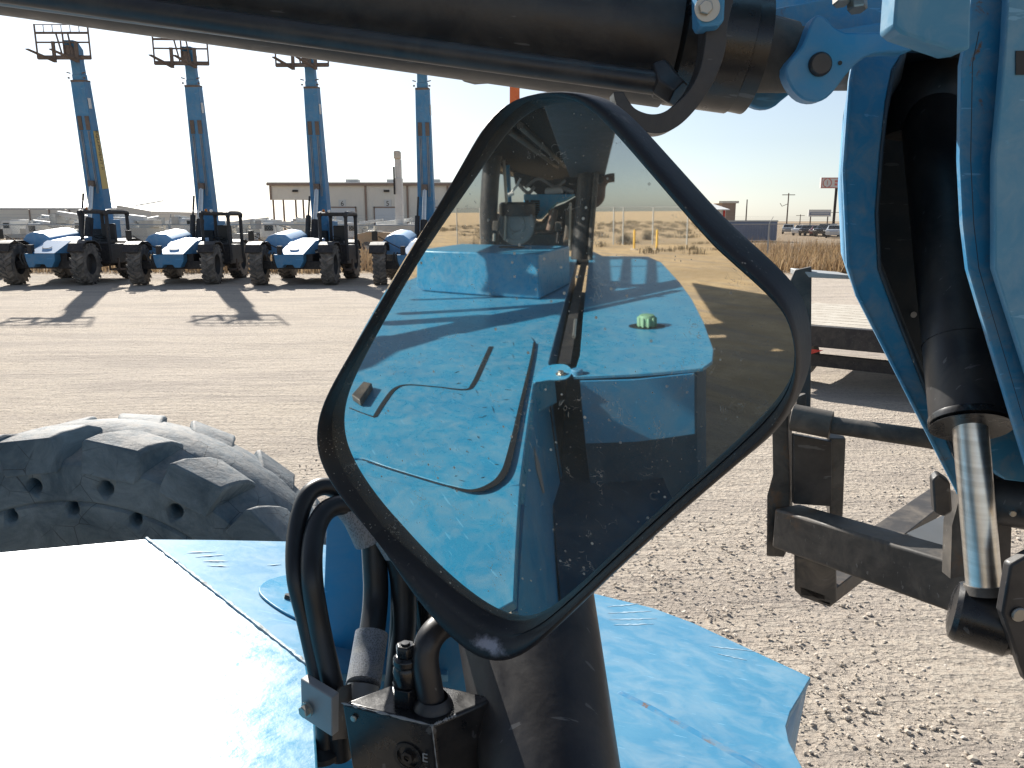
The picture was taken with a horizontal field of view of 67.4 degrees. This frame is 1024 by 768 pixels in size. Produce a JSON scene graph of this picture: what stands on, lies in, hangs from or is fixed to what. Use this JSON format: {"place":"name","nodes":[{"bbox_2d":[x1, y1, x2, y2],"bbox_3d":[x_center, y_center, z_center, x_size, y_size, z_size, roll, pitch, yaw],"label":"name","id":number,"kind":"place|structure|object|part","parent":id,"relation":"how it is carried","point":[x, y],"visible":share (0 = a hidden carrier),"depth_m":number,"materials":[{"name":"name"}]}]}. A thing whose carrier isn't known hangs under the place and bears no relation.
{"place":"outdoors","nodes":[
{"label":"outdoors","id":0,"kind":"place"},
{"bbox_2d":[0,200,197,228],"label":"warehouse","id":1,"kind":"structure","parent":0,"point":[16,208],"depth_m":151.18,"materials":[{"name":"metal"}]},
{"bbox_2d":[266,179,451,230],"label":"warehouse","id":2,"kind":"structure","parent":0,"point":[366,201],"depth_m":114.70,"materials":[{"name":"metal"}]},
{"bbox_2d":[331,208,354,222],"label":"roller door","id":3,"kind":"structure","parent":2,"relation":"in","point":[350,218],"depth_m":115.02,"materials":[{"name":"white metal"}]},
{"bbox_2d":[375,208,395,224],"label":"roller door","id":4,"kind":"structure","parent":2,"relation":"in","point":[380,213],"depth_m":115.07,"materials":[{"name":"white metal"}]},
{"bbox_2d":[0,237,846,273],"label":"dry grass","id":5,"kind":"structure","parent":0,"point":[830,259],"depth_m":33.19,"materials":[{"name":"beige plant"}]},
{"bbox_2d":[0,15,846,220],"label":"sky","id":6,"kind":"structure","parent":0,"point":[255,107],"materials":[{"name":"white"}]},
{"bbox_2d":[0,221,1023,767],"bbox_3d":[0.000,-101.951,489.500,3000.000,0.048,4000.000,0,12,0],"label":"ground","id":7,"kind":"structure","parent":0,"point":[248,365],"depth_m":7.26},
{"bbox_2d":[0,218,66,239],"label":"crane truck","id":8,"kind":"object","parent":7,"relation":"on","point":[12,231],"visible":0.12,"depth_m":66.75,"materials":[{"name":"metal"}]},
{"bbox_2d":[10,218,73,239],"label":"crane truck","id":9,"kind":"object","parent":7,"relation":"on","point":[28,221],"visible":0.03,"depth_m":81.08,"materials":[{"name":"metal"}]},
{"bbox_2d":[26,220,71,234],"bbox_3d":[-33.361,-11.036,56.675,4.988,2.121,1.571,4,13,17],"label":"crane truck","id":10,"kind":"object","parent":7,"relation":"on","point":[39,227],"visible":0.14,"depth_m":56.55,"materials":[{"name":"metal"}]},
{"bbox_2d":[37,215,73,225],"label":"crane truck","id":11,"kind":"object","parent":7,"relation":"on","point":[69,221],"visible":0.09,"depth_m":80.24,"materials":[{"name":"white metal"}]},
{"bbox_2d":[0,24,139,284],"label":"telehandler","id":12,"kind":"object","parent":7,"relation":"on","point":[80,256],"visible":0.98,"depth_m":26.04,"materials":[{"name":"blue metal"}]},
{"bbox_2d":[72,219,78,229],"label":"crane truck","id":13,"kind":"object","parent":7,"relation":"on","point":[76,221],"depth_m":68.70,"materials":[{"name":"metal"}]},
{"bbox_2d":[49,211,138,237],"bbox_3d":[-29.992,-11.034,55.188,6.719,2.734,1.933,3,12,14],"label":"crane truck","id":14,"kind":"object","parent":7,"relation":"on","point":[63,220],"visible":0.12,"depth_m":55.23,"materials":[{"name":"white metal"}]},
{"bbox_2d":[113,214,163,240],"bbox_3d":[-26.001,-10.844,54.505,6.224,2.646,1.960,4,13,17],"label":"crane truck","id":15,"kind":"object","parent":7,"relation":"on","point":[149,229],"visible":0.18,"depth_m":53.91,"materials":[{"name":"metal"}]},
{"bbox_2d":[148,216,164,223],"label":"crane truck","id":16,"kind":"object","parent":7,"relation":"on","point":[162,220],"visible":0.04,"depth_m":68.72,"materials":[{"name":"white metal"}]},
{"bbox_2d":[0,214,343,273],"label":"chain link fence","id":17,"kind":"object","parent":7,"relation":"on","point":[169,224],"visible":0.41,"depth_m":29.55,"materials":[{"name":"silver metal"}]},
{"bbox_2d":[168,215,196,232],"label":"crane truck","id":18,"kind":"object","parent":7,"relation":"on","point":[180,221],"visible":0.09,"depth_m":78.61,"materials":[{"name":"white metal"}]},
{"bbox_2d":[122,37,248,284],"bbox_3d":[-11.006,-7.702,26.075,3.081,8.327,4.791,-1,12,-3],"label":"telehandler","id":19,"kind":"object","parent":7,"relation":"on","point":[210,247],"visible":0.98,"depth_m":26.10,"materials":[{"name":"metal"}]},
{"bbox_2d":[195,219,261,241],"bbox_3d":[-20.996,-11.086,56.707,5.420,2.205,1.559,4,13,17],"label":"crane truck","id":20,"kind":"object","parent":7,"relation":"on","point":[247,221],"visible":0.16,"depth_m":55.90,"materials":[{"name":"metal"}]},
{"bbox_2d":[225,218,272,237],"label":"crane truck","id":21,"kind":"object","parent":7,"relation":"on","point":[246,230],"visible":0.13,"depth_m":82.11,"materials":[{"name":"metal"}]},
{"bbox_2d":[260,219,304,240],"bbox_3d":[-16.874,-11.618,59.293,5.106,2.171,1.608,-3,12,-14],"label":"crane truck","id":22,"kind":"object","parent":7,"relation":"on","point":[271,230],"visible":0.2,"depth_m":58.47,"materials":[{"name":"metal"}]},
{"bbox_3d":[-18.382,-11.789,58.022,0.621,0.414,0.014,-3,12,-14],"label":"window","id":23,"kind":"part","parent":22,"relation":"part of","materials":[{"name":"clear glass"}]},
{"bbox_2d":[245,54,360,284],"bbox_3d":[-6.969,-7.672,26.076,3.081,8.268,4.791,0,12,2],"label":"telehandler","id":24,"kind":"object","parent":7,"relation":"on","point":[327,246],"visible":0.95,"depth_m":26.14,"materials":[{"name":"metal"}]},
{"bbox_2d":[275,216,335,232],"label":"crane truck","id":25,"kind":"object","parent":7,"relation":"on","point":[299,221],"visible":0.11,"depth_m":70.56,"materials":[{"name":"white metal"}]},
{"bbox_2d":[332,220,343,225],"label":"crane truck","id":26,"kind":"object","parent":7,"relation":"on","point":[340,222],"visible":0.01,"depth_m":68.86,"materials":[{"name":"white metal"}]},
{"bbox_2d":[342,219,386,232],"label":"crane truck","id":27,"kind":"object","parent":7,"relation":"on","point":[362,228],"visible":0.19,"depth_m":81.91,"materials":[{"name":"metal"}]},
{"bbox_2d":[353,231,395,250],"bbox_3d":[-8.554,-9.118,49.148,3.126,1.500,1.020,0,12,0],"label":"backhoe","id":28,"kind":"object","parent":7,"relation":"on","point":[368,238],"visible":0.23,"depth_m":48.76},
{"bbox_2d":[348,219,411,238],"bbox_3d":[-10.121,-11.672,59.295,5.590,2.274,1.608,-3,12,-14],"label":"crane truck","id":29,"kind":"object","parent":7,"relation":"on","point":[350,232],"visible":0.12,"depth_m":58.12,"materials":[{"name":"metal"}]},
{"bbox_2d":[377,151,414,231],"bbox_3d":[-8.577,-14.062,58.760,3.396,7.172,3.200,0,12,0],"label":"mast crane","id":30,"kind":"object","parent":7,"relation":"on","point":[398,188],"visible":0.51,"depth_m":57.84,"materials":[{"name":"white metal"}]},
{"bbox_2d":[369,74,434,284],"bbox_3d":[-3.053,-7.648,26.084,3.081,8.216,4.790,0,12,1],"label":"telehandler","id":31,"kind":"object","parent":7,"relation":"on","point":[390,252],"visible":0.43,"depth_m":26.99,"materials":[{"name":"metal"}]},
{"bbox_2d":[0,0,1023,767],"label":"telehandler","id":32,"kind":"object","parent":7,"relation":"on","point":[574,374],"visible":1,"depth_m":1.02,"materials":[{"name":"metal"}]},
{"bbox_2d":[510,87,519,102],"bbox_3d":[0.131,-10.832,38.693,2.500,9.198,3.097,0,12,0],"label":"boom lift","id":33,"kind":"object","parent":7,"relation":"on","point":[514,94],"depth_m":37.67,"materials":[{"name":"orange metal"}]},
{"bbox_2d":[343,215,839,272],"bbox_3d":[10.794,-7.641,40.307,40.744,2.286,2.459,-7,14,-28],"label":"chain link fence","id":34,"kind":"object","parent":7,"relation":"on","point":[768,233],"visible":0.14,"depth_m":43.30,"materials":[{"name":"silver metal"}]},
{"bbox_2d":[728,220,777,240],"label":"container","id":35,"kind":"object","parent":7,"relation":"on","point":[745,223],"visible":0.51,"depth_m":76.41,"materials":[{"name":"metal"}]},
{"bbox_2d":[780,193,794,223],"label":"utility pole","id":36,"kind":"object","parent":7,"relation":"on","point":[788,194],"visible":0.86,"depth_m":155.79,"materials":[{"name":"wood"}]},
{"bbox_2d":[782,224,794,233],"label":"parked car","id":37,"kind":"object","parent":7,"relation":"on","point":[790,226],"visible":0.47,"depth_m":121.22,"materials":[{"name":"white metal"}]},
{"bbox_2d":[791,225,806,235],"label":"parked car","id":38,"kind":"object","parent":7,"relation":"on","point":[798,227],"visible":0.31,"depth_m":108.61,"materials":[{"name":"white metal"}]},
{"bbox_2d":[799,225,817,235],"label":"parked car","id":39,"kind":"object","parent":7,"relation":"on","point":[806,227],"visible":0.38,"depth_m":106.67,"materials":[{"name":"grey metal"}]},
{"bbox_2d":[809,225,823,235],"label":"parked car","id":40,"kind":"object","parent":7,"relation":"on","point":[811,233],"visible":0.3,"depth_m":103.81,"materials":[{"name":"grey metal"}]},
{"bbox_2d":[808,210,830,223],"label":"billboard","id":41,"kind":"object","parent":7,"relation":"on","point":[819,213],"visible":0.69,"depth_m":146.25},
{"bbox_2d":[813,224,839,236],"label":"parked car","id":42,"kind":"object","parent":7,"relation":"on","point":[821,230],"visible":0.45,"depth_m":100.75,"materials":[{"name":"grey metal"}]},
{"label":"windows","id":43,"kind":"part","parent":42,"relation":"part of","materials":[{"name":"black glass"}]},
{"bbox_2d":[819,177,837,223],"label":"pole sign","id":44,"kind":"object","parent":7,"relation":"on","point":[828,182],"visible":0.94,"depth_m":125.69,"materials":[{"name":"white metal"}]},
{"bbox_2d":[825,225,839,237],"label":"parked car","id":45,"kind":"object","parent":7,"relation":"on","point":[833,231],"visible":0.46,"depth_m":92.58,"materials":[{"name":"silver metal"}]},
{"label":"windows","id":46,"kind":"part","parent":45,"relation":"part of","materials":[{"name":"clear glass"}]},
{"bbox_2d":[811,303,919,377],"bbox_3d":[5.564,-0.386,9.747,4.200,0.798,2.803,9,15,36],"label":"flatbed trailer","id":47,"kind":"object","parent":7,"relation":"on","point":[842,326],"visible":0.1,"depth_m":9.38,"materials":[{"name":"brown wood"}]},
{"bbox_2d":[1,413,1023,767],"bbox_3d":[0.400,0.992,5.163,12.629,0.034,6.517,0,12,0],"label":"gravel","id":48,"kind":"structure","parent":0,"point":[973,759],"depth_m":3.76,"materials":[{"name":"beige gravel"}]},
{"bbox_2d":[711,203,729,216],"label":"shed","id":49,"kind":"structure","parent":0,"point":[721,210],"depth_m":117.11,"materials":[{"name":"metal"}]},
{"bbox_2d":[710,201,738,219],"bbox_3d":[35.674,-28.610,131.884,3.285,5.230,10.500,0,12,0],"label":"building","id":50,"kind":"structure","parent":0,"point":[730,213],"depth_m":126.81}
]}

